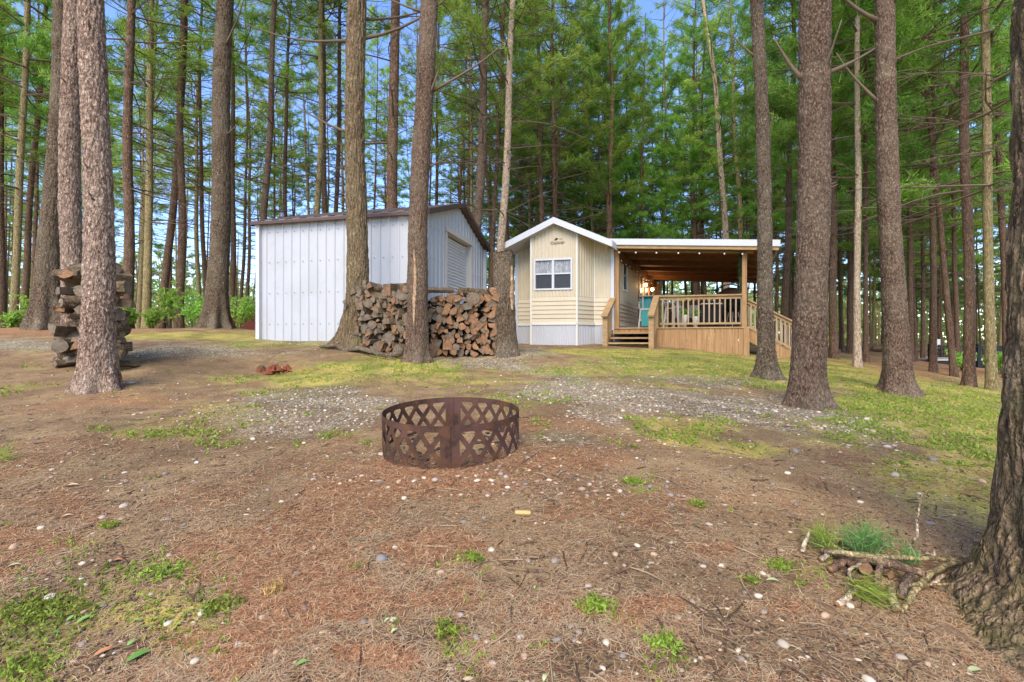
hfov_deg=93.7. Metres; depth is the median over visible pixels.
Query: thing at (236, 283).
pine tree
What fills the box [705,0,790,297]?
pine tree
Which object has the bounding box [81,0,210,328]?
pine tree
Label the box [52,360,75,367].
split log
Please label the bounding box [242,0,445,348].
pine tree
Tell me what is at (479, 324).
split log
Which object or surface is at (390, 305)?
split log
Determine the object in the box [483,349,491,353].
split log
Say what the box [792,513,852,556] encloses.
pine sprig
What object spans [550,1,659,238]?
pine tree
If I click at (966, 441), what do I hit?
weeds
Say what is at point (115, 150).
pine tree
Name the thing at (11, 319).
bush
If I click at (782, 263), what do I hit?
pine tree
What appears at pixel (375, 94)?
pine tree
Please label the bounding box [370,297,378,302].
split log
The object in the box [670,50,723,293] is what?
pine tree
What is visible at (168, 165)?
pine tree
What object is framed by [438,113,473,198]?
pine tree
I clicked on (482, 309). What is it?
split log
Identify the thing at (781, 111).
pine tree
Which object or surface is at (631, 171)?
pine tree
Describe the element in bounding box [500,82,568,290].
pine tree
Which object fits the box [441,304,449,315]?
split log
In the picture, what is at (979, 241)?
pine tree
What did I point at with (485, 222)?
pine tree
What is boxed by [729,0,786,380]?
pine tree
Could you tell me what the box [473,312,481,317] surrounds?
split log
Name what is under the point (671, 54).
pine tree
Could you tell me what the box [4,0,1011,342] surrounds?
sky
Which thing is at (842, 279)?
pine tree
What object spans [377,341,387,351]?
split log
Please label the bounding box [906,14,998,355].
pine tree
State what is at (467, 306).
split log
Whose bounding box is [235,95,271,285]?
pine tree
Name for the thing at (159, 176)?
pine tree
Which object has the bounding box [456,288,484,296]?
split log
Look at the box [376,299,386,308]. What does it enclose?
split log
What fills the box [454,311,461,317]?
split log
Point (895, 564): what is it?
stick
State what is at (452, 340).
split log
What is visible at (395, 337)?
split log
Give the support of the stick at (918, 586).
on the ground
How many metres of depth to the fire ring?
2.95 m
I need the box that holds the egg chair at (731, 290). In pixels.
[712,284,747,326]
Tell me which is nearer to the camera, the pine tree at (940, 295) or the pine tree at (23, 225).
the pine tree at (940, 295)
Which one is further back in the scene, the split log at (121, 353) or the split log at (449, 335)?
the split log at (449, 335)
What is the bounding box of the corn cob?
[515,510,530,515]
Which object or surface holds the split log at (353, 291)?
on the split log
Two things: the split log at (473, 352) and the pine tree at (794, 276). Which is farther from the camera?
the pine tree at (794, 276)
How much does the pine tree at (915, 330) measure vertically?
18.897 m
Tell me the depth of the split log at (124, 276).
6.49 m
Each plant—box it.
[0,437,23,462]
[0,585,97,632]
[0,636,96,681]
[98,519,123,529]
[124,557,202,585]
[187,584,246,621]
[435,616,467,640]
[457,547,485,563]
[573,590,618,616]
[617,475,648,484]
[641,628,682,656]
[689,498,709,508]
[735,573,760,585]
[760,554,805,573]
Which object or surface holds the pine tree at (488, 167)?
on the ground
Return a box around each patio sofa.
[668,305,706,326]
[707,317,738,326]
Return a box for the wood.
[4,200,1000,351]
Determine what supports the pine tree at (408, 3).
on the ground
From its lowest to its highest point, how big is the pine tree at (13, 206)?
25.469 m
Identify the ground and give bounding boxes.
[0,328,1018,681]
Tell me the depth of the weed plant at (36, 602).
1.69 m
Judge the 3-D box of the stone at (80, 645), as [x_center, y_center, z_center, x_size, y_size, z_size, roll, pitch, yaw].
[-1.384,0.979,1.549,0.022,0.017,0.029,0,0,-19]
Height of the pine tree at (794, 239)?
20.875 m
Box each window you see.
[534,258,572,290]
[623,264,627,291]
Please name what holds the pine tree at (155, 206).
on the ground
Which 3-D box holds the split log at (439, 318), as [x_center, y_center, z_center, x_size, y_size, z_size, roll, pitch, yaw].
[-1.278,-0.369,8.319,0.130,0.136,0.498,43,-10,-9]
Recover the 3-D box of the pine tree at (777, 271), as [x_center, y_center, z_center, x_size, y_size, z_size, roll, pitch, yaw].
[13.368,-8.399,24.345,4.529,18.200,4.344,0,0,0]
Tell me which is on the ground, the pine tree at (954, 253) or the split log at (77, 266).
the pine tree at (954, 253)
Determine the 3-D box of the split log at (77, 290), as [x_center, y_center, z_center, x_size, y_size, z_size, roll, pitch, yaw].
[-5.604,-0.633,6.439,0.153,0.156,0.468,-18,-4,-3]
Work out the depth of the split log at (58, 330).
6.33 m
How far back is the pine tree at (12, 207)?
32.25 m
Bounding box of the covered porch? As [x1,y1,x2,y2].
[601,239,791,356]
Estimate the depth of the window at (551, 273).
12.48 m
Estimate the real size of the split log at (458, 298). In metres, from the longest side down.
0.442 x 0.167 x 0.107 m
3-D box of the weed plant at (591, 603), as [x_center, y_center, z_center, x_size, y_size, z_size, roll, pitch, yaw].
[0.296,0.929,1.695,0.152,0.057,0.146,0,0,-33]
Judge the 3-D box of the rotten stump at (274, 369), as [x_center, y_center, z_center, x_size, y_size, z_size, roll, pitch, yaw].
[-3.426,0.406,6.891,0.429,0.171,0.362,0,0,31]
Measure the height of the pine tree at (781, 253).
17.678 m
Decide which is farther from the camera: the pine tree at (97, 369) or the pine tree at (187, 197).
the pine tree at (187, 197)
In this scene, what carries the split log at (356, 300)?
on the split log
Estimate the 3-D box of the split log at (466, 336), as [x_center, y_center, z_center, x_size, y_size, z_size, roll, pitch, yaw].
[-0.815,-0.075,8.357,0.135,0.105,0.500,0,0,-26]
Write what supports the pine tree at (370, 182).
on the ground
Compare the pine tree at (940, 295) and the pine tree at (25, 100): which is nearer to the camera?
the pine tree at (25, 100)
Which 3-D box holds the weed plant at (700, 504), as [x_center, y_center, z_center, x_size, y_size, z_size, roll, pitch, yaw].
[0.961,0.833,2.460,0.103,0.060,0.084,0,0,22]
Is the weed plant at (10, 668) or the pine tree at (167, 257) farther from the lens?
the pine tree at (167, 257)
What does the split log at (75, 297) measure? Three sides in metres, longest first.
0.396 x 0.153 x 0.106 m
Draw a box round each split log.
[48,323,78,336]
[51,269,81,284]
[51,338,72,352]
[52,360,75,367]
[53,303,74,312]
[53,330,78,339]
[55,287,74,295]
[58,268,73,279]
[58,297,80,308]
[58,350,76,356]
[62,355,76,363]
[64,281,75,287]
[64,319,79,326]
[66,295,81,299]
[67,264,81,268]
[67,311,79,319]
[70,338,77,350]
[73,286,81,296]
[74,305,80,313]
[116,262,121,273]
[116,272,132,282]
[116,281,131,293]
[116,298,135,307]
[116,307,125,320]
[116,322,131,335]
[117,319,126,325]
[117,331,125,337]
[117,336,126,342]
[117,342,132,351]
[118,349,125,359]
[119,360,139,366]
[343,302,348,310]
[350,287,356,294]
[353,296,359,305]
[354,285,364,296]
[355,300,367,310]
[359,344,372,347]
[360,309,372,314]
[361,323,368,333]
[362,314,378,321]
[363,299,372,307]
[363,339,370,345]
[366,334,378,339]
[367,281,379,289]
[367,328,375,336]
[368,287,382,291]
[368,320,378,328]
[369,339,379,343]
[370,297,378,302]
[371,291,386,298]
[371,311,383,318]
[373,342,383,351]
[374,307,386,313]
[374,328,391,335]
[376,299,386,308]
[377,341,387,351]
[382,301,391,307]
[383,283,405,289]
[384,283,399,295]
[385,331,392,342]
[386,317,395,323]
[386,346,392,351]
[388,303,401,309]
[388,341,399,346]
[390,296,399,304]
[391,306,396,315]
[391,324,398,334]
[391,335,399,340]
[392,343,404,351]
[393,294,398,303]
[395,313,403,319]
[396,289,406,299]
[397,309,406,313]
[397,323,405,332]
[402,312,406,323]
[428,287,453,292]
[428,297,435,303]
[429,308,435,313]
[429,322,445,340]
[430,300,436,306]
[430,347,436,356]
[432,308,437,321]
[433,339,442,351]
[434,295,444,301]
[434,315,442,322]
[435,305,443,313]
[435,322,443,329]
[435,326,444,334]
[436,300,444,305]
[436,348,441,355]
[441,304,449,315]
[443,320,454,328]
[443,339,453,349]
[444,295,452,303]
[444,332,453,338]
[446,302,452,308]
[446,315,455,324]
[448,307,457,315]
[448,349,456,354]
[449,292,454,304]
[449,337,456,343]
[452,322,458,328]
[453,301,459,308]
[453,343,459,350]
[454,295,462,301]
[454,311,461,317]
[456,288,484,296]
[456,316,464,322]
[456,337,462,343]
[456,348,463,356]
[458,323,465,330]
[458,334,472,339]
[458,343,466,349]
[459,305,464,313]
[460,301,473,309]
[462,311,467,319]
[462,317,470,323]
[463,339,470,343]
[464,326,469,333]
[466,323,478,331]
[467,292,479,303]
[469,314,478,322]
[470,338,481,343]
[470,347,477,356]
[472,342,479,349]
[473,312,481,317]
[475,320,486,331]
[476,307,488,312]
[478,293,484,305]
[478,315,486,321]
[479,300,489,306]
[479,343,488,348]
[480,334,487,344]
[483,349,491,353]
[484,293,491,301]
[486,310,495,318]
[486,312,495,322]
[487,287,496,295]
[487,323,494,328]
[488,300,495,306]
[488,331,494,340]
[490,329,496,336]
[492,292,498,301]
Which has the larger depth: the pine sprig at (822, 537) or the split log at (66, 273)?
the split log at (66, 273)
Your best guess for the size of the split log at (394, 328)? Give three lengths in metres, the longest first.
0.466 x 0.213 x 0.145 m
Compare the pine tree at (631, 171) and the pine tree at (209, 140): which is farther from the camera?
the pine tree at (209, 140)
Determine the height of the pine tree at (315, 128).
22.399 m
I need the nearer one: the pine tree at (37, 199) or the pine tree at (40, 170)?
the pine tree at (37, 199)
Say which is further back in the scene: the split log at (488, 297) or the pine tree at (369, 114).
the pine tree at (369, 114)
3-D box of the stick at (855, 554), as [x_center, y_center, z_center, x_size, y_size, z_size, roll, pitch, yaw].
[1.657,0.914,2.016,0.643,0.081,0.098,0,0,-4]
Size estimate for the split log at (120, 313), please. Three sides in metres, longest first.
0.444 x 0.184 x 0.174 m
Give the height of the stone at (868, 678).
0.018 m
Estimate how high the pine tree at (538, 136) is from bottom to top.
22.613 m
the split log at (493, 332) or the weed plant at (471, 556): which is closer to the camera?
the weed plant at (471, 556)
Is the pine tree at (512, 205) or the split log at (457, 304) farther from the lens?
the pine tree at (512, 205)
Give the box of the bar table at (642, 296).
[639,295,674,326]
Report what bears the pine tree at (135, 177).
on the ground
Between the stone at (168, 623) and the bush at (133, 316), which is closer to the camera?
the stone at (168, 623)
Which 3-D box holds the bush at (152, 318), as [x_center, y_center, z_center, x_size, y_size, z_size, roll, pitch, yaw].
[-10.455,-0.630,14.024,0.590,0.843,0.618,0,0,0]
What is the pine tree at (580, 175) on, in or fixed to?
on the ground
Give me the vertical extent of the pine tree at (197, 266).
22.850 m
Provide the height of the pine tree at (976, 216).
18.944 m
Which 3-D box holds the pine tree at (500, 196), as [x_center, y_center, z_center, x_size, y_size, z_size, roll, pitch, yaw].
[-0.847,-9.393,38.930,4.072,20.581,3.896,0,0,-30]
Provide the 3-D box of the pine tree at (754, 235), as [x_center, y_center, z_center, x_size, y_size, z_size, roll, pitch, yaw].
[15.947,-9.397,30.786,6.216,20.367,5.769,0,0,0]
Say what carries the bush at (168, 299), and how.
on the ground
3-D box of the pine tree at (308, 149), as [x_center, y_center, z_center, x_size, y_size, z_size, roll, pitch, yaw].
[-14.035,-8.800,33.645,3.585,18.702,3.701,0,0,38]
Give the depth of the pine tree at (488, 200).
21.05 m
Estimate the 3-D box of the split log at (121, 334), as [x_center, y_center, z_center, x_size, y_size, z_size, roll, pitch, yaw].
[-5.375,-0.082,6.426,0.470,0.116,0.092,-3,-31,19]
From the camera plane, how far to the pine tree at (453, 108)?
25.89 m
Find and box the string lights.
[617,249,742,283]
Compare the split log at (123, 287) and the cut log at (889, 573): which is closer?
the cut log at (889, 573)
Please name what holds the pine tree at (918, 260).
on the ground
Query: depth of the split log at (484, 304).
8.37 m
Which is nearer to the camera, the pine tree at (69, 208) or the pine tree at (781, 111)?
the pine tree at (69, 208)
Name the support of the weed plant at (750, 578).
on the ground
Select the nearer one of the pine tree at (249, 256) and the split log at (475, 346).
the split log at (475, 346)
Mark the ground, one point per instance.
(180, 380)
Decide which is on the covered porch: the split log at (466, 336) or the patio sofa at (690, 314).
the patio sofa at (690, 314)
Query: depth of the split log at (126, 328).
6.39 m
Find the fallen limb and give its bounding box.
[320,343,403,359]
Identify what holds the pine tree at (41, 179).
on the ground
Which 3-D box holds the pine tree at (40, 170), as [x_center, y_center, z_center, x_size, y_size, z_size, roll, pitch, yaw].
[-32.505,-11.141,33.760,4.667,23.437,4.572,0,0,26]
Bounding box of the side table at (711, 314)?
[699,303,721,326]
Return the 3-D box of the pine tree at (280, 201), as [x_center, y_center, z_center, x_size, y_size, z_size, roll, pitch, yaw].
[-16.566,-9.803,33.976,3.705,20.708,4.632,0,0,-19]
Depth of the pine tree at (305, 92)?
21.69 m
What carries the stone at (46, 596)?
on the ground
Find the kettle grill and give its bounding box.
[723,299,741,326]
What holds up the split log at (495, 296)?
on the split log at (490, 303)
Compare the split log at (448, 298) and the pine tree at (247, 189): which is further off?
the pine tree at (247, 189)
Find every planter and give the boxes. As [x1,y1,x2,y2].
[680,309,689,326]
[691,308,700,326]
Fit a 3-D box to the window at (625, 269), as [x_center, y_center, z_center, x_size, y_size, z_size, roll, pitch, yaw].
[3.305,-1.900,14.087,0.328,0.890,0.598,0,0,0]
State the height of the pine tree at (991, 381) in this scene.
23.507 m
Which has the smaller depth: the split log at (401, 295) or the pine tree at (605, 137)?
the split log at (401, 295)
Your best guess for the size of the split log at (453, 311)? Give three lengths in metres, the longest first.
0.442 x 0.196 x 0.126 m
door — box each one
[448,238,465,310]
[639,276,648,326]
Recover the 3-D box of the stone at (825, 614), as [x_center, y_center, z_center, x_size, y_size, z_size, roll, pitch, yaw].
[1.127,0.988,1.729,0.034,0.023,0.024,0,0,-17]
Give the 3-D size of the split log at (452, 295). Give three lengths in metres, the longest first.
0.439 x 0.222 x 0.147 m
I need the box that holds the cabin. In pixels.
[504,217,659,344]
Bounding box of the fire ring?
[382,397,518,469]
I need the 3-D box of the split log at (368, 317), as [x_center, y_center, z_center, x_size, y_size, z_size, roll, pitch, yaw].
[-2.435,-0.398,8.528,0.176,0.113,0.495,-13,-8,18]
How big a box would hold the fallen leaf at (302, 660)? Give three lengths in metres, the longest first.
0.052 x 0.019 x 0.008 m
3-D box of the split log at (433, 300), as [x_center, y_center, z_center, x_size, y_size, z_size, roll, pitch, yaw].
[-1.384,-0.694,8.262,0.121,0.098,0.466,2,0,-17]
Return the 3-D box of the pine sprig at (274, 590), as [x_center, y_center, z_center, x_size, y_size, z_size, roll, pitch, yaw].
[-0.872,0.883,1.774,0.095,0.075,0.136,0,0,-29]
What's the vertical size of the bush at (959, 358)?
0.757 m
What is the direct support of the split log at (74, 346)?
on the split log at (73, 352)
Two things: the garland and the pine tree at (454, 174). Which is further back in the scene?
the pine tree at (454, 174)
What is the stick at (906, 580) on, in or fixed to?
on the ground
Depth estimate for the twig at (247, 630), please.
1.56 m
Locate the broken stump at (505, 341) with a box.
[491,249,519,357]
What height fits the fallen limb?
0.257 m
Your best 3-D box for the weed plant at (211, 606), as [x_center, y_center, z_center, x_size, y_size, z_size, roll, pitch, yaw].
[-1.043,0.931,1.705,0.163,0.058,0.215,0,0,-42]
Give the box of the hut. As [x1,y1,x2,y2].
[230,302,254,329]
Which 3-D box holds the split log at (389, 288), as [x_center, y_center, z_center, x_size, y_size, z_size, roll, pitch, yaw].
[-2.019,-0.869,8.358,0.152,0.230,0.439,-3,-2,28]
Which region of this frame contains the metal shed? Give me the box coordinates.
[249,203,490,340]
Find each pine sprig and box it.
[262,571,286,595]
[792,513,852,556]
[828,509,910,558]
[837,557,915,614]
[892,539,923,567]
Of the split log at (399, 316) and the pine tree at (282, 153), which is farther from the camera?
the pine tree at (282, 153)
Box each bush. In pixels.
[0,310,23,327]
[12,294,29,314]
[121,307,140,325]
[140,307,163,327]
[155,280,183,328]
[164,289,203,327]
[229,294,254,328]
[945,348,977,370]
[981,351,1001,373]
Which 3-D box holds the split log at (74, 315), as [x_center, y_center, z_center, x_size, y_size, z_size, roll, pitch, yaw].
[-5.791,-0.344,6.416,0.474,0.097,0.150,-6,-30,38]
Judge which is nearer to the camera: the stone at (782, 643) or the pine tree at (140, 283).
the stone at (782, 643)
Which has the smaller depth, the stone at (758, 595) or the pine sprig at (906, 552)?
the stone at (758, 595)
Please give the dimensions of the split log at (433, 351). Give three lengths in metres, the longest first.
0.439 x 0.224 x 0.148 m
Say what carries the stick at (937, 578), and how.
on the ground
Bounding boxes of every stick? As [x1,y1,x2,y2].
[800,530,809,552]
[817,553,831,562]
[820,547,926,576]
[827,549,967,561]
[827,557,857,572]
[834,585,857,607]
[847,562,860,583]
[873,563,883,593]
[885,585,901,612]
[896,572,914,600]
[900,558,967,613]
[900,583,950,587]
[906,492,922,549]
[923,549,935,556]
[930,573,945,587]
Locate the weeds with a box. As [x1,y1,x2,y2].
[0,343,1002,681]
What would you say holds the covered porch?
on the ground
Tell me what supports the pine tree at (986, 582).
on the ground
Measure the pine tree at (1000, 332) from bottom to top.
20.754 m
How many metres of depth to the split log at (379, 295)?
8.43 m
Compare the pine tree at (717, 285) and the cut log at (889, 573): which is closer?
the cut log at (889, 573)
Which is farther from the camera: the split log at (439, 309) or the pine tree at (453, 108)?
the pine tree at (453, 108)
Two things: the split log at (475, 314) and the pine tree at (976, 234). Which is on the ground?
the pine tree at (976, 234)
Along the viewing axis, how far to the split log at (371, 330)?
8.36 m
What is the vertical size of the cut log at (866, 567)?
0.053 m
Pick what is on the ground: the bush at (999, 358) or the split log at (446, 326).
the bush at (999, 358)
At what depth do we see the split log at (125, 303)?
6.46 m
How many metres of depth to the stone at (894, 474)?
3.02 m
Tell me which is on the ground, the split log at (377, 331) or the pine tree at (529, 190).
the pine tree at (529, 190)
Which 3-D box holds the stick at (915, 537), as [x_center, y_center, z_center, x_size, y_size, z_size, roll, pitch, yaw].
[1.817,0.810,2.156,0.113,0.247,0.041,0,0,-27]
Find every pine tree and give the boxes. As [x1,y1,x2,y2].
[0,0,81,327]
[0,0,123,326]
[0,0,165,327]
[3,0,83,290]
[4,0,43,312]
[4,21,41,285]
[4,24,40,293]
[4,68,42,294]
[4,121,32,297]
[4,135,14,252]
[7,34,81,269]
[7,115,46,292]
[13,0,245,328]
[19,0,62,329]
[54,0,82,356]
[65,0,125,394]
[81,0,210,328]
[81,49,157,268]
[81,82,135,271]
[81,102,138,256]
[82,99,137,297]
[104,0,212,327]
[108,0,194,276]
[111,0,240,327]
[112,54,170,289]
[113,135,135,294]
[115,91,169,323]
[120,74,177,295]
[134,0,244,328]
[134,65,204,327]
[135,0,264,296]
[135,1,253,319]
[135,35,207,291]
[152,127,200,327]
[153,36,211,277]
[163,0,250,288]
[175,0,291,318]
[188,116,211,303]
[191,0,296,303]
[193,0,243,328]
[200,50,260,305]
[204,1,292,303]
[209,0,334,219]
[231,0,341,217]
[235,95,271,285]
[235,107,282,301]
[237,6,316,242]
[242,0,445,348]
[251,42,314,295]
[252,65,299,219]
[260,0,346,212]
[261,57,327,215]
[266,0,386,214]
[274,1,343,214]
[277,115,311,215]
[278,0,403,212]
[287,82,331,213]
[297,52,345,212]
[299,5,372,211]
[305,0,451,207]
[328,46,371,207]
[329,3,403,209]
[344,0,407,208]
[344,140,378,210]
[366,121,403,209]
[367,63,409,208]
[369,85,407,208]
[373,0,454,207]
[390,0,510,363]
[397,3,469,205]
[397,13,458,204]
[397,81,434,206]
[399,0,564,229]
[407,0,525,232]
[429,1,512,264]
[429,15,492,233]
[432,70,460,199]
[434,1,498,205]
[435,0,531,254]
[435,0,568,287]
[436,0,592,250]
[438,35,487,225]
[438,104,475,203]
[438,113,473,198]
[451,22,514,289]
[457,0,549,266]
[467,3,574,234]
[467,106,496,234]
[473,66,538,289]
[473,75,502,248]
[482,1,573,276]
[482,124,502,236]
[486,126,519,257]
[488,84,544,267]
[496,0,593,223]
[498,0,615,222]
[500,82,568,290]
[508,45,551,288]
[509,93,564,277]
[514,0,612,227]
[526,0,642,233]
[526,31,573,230]
[527,81,589,222]
[531,17,575,225]
[536,39,603,233]
[543,0,621,232]
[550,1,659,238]
[551,71,598,226]
[558,15,650,238]
[559,0,662,238]
[565,62,638,238]
[586,0,677,238]
[595,10,690,287]
[599,0,661,224]
[616,34,700,326]
[619,0,710,326]
[622,66,678,294]
[639,0,752,300]
[647,82,678,300]
[648,37,710,300]
[651,1,756,300]
[659,18,735,300]
[659,93,717,292]
[660,134,688,307]
[661,0,780,345]
[666,50,715,300]
[670,19,716,300]
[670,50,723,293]
[683,0,797,346]
[683,18,755,289]
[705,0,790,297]
[706,63,740,299]
[706,117,732,293]
[710,56,772,288]
[712,54,795,295]
[722,0,862,349]
[723,0,1009,367]
[725,133,745,344]
[728,5,798,344]
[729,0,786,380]
[729,86,794,290]
[737,128,781,328]
[742,0,981,362]
[744,0,935,358]
[748,1,840,345]
[750,122,837,300]
[755,5,837,310]
[772,13,929,353]
[772,21,879,348]
[772,118,791,328]
[774,0,874,410]
[774,187,837,307]
[779,172,872,292]
[784,0,1013,376]
[796,21,910,256]
[828,137,870,344]
[828,223,880,296]
[831,0,1012,386]
[832,0,1012,372]
[836,0,926,398]
[836,0,1012,361]
[836,60,879,351]
[837,87,929,343]
[837,197,880,344]
[843,241,927,303]
[853,0,1013,391]
[853,18,999,360]
[853,219,926,344]
[862,3,961,360]
[868,53,974,293]
[871,113,960,295]
[897,0,1010,377]
[897,0,1011,366]
[899,22,963,291]
[902,108,961,355]
[905,234,949,339]
[905,236,963,338]
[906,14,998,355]
[914,60,980,307]
[915,163,994,334]
[917,169,963,345]
[919,87,982,331]
[920,109,970,310]
[940,0,1023,681]
[942,163,1000,343]
[950,89,998,309]
[959,24,1011,292]
[959,96,1000,310]
[960,8,1012,345]
[961,122,1006,313]
[963,124,1006,352]
[970,14,1013,274]
[973,17,1011,293]
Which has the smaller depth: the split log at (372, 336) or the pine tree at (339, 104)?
the split log at (372, 336)
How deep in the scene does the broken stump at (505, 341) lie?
8.18 m
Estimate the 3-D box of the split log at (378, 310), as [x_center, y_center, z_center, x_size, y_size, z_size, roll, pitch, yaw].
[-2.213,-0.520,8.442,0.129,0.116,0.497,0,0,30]
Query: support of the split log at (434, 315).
on the split log at (437, 337)
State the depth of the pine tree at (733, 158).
33.61 m
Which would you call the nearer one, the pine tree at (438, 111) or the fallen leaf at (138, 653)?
the fallen leaf at (138, 653)
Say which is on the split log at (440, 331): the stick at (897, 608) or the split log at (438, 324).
the split log at (438, 324)
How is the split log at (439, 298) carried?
on the split log at (441, 303)
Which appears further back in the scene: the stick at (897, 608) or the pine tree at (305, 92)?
the pine tree at (305, 92)
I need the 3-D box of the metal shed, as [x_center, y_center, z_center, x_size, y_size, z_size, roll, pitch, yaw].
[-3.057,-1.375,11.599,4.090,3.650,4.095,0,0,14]
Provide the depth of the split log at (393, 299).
8.12 m
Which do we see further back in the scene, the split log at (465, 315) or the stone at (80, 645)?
the split log at (465, 315)
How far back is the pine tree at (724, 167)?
35.81 m
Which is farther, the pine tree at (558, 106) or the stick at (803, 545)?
the pine tree at (558, 106)
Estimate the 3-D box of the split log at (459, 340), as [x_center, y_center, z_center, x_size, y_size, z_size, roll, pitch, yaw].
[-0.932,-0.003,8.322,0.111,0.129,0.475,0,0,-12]
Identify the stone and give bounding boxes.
[8,543,20,549]
[44,593,56,599]
[78,641,86,647]
[119,503,128,507]
[164,620,172,626]
[190,657,199,664]
[376,554,387,561]
[473,633,478,639]
[521,652,527,659]
[551,557,558,562]
[552,637,561,641]
[602,639,609,644]
[619,653,625,658]
[737,655,744,661]
[754,593,762,598]
[777,639,789,648]
[820,612,829,618]
[846,602,854,608]
[861,674,875,681]
[890,472,899,476]
[895,653,907,661]
[925,521,935,524]
[927,457,937,461]
[977,479,986,483]
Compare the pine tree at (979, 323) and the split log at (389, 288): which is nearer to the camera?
the split log at (389, 288)
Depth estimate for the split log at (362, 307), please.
8.42 m
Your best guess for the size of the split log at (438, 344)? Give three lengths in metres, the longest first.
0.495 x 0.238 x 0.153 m
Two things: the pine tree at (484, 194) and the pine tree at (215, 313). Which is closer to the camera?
the pine tree at (215, 313)
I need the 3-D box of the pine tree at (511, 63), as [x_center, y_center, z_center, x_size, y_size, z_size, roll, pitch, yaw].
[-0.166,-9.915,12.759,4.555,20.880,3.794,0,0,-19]
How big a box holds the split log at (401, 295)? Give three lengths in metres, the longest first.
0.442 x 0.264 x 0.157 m
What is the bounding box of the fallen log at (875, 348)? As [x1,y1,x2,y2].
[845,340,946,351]
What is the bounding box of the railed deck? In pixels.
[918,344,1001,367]
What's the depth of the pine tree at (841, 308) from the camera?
21.98 m
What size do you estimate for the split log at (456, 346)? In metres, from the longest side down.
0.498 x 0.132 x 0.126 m
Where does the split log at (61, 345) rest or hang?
on the split log at (73, 352)
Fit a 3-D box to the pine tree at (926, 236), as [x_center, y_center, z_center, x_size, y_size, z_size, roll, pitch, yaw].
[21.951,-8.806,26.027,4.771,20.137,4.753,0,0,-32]
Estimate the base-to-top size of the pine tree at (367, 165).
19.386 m
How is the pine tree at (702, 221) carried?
on the ground
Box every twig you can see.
[229,608,268,646]
[346,530,419,540]
[572,476,588,482]
[670,480,693,494]
[760,424,794,426]
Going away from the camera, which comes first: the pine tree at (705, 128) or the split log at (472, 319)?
the split log at (472, 319)
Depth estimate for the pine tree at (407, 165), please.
39.58 m
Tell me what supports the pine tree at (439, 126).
on the ground
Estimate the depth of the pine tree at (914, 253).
21.03 m
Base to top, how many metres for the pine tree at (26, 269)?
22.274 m
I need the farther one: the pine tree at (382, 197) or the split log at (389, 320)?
the pine tree at (382, 197)
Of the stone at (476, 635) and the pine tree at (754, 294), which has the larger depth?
the pine tree at (754, 294)
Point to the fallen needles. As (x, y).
(332, 611)
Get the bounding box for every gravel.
[0,340,999,499]
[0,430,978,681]
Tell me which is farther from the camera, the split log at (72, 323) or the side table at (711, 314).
the side table at (711, 314)
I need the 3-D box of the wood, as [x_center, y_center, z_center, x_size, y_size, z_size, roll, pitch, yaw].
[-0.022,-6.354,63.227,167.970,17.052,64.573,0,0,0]
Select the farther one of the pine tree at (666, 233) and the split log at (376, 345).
the pine tree at (666, 233)
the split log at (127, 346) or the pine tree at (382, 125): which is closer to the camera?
the split log at (127, 346)
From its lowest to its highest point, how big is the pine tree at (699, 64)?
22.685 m
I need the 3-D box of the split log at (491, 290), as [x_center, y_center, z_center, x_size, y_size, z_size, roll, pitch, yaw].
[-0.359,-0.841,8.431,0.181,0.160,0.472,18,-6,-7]
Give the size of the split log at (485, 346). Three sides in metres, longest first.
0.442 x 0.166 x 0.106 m
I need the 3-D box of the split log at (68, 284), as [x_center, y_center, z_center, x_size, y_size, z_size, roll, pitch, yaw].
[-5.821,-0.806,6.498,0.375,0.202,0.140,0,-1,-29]
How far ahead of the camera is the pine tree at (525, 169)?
26.23 m
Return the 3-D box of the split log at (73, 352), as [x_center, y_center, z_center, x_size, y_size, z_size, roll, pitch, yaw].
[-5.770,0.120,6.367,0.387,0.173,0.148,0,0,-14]
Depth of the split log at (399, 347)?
8.06 m
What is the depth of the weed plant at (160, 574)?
1.88 m
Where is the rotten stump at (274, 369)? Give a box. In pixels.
[255,363,291,373]
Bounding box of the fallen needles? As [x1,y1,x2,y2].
[0,369,1023,681]
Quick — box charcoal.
[400,432,504,464]
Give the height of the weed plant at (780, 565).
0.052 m
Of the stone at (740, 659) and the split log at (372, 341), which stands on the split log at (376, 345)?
the split log at (372, 341)
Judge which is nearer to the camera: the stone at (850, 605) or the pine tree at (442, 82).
the stone at (850, 605)
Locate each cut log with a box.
[832,560,865,584]
[838,540,871,573]
[870,564,893,578]
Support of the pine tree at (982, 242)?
on the ground
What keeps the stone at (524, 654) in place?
on the ground
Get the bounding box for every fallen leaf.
[90,646,114,657]
[123,649,153,663]
[292,659,309,667]
[968,666,981,670]
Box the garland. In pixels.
[736,253,741,291]
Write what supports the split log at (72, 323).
on the split log at (58, 330)
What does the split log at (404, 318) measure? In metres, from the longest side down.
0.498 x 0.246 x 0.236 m
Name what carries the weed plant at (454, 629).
on the ground
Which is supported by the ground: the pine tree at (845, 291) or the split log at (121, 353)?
the pine tree at (845, 291)
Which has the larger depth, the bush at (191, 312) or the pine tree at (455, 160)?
the pine tree at (455, 160)
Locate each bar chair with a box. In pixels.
[637,297,651,326]
[663,300,682,326]
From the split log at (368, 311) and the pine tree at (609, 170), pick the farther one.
the pine tree at (609, 170)
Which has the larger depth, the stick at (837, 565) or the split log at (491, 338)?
the split log at (491, 338)

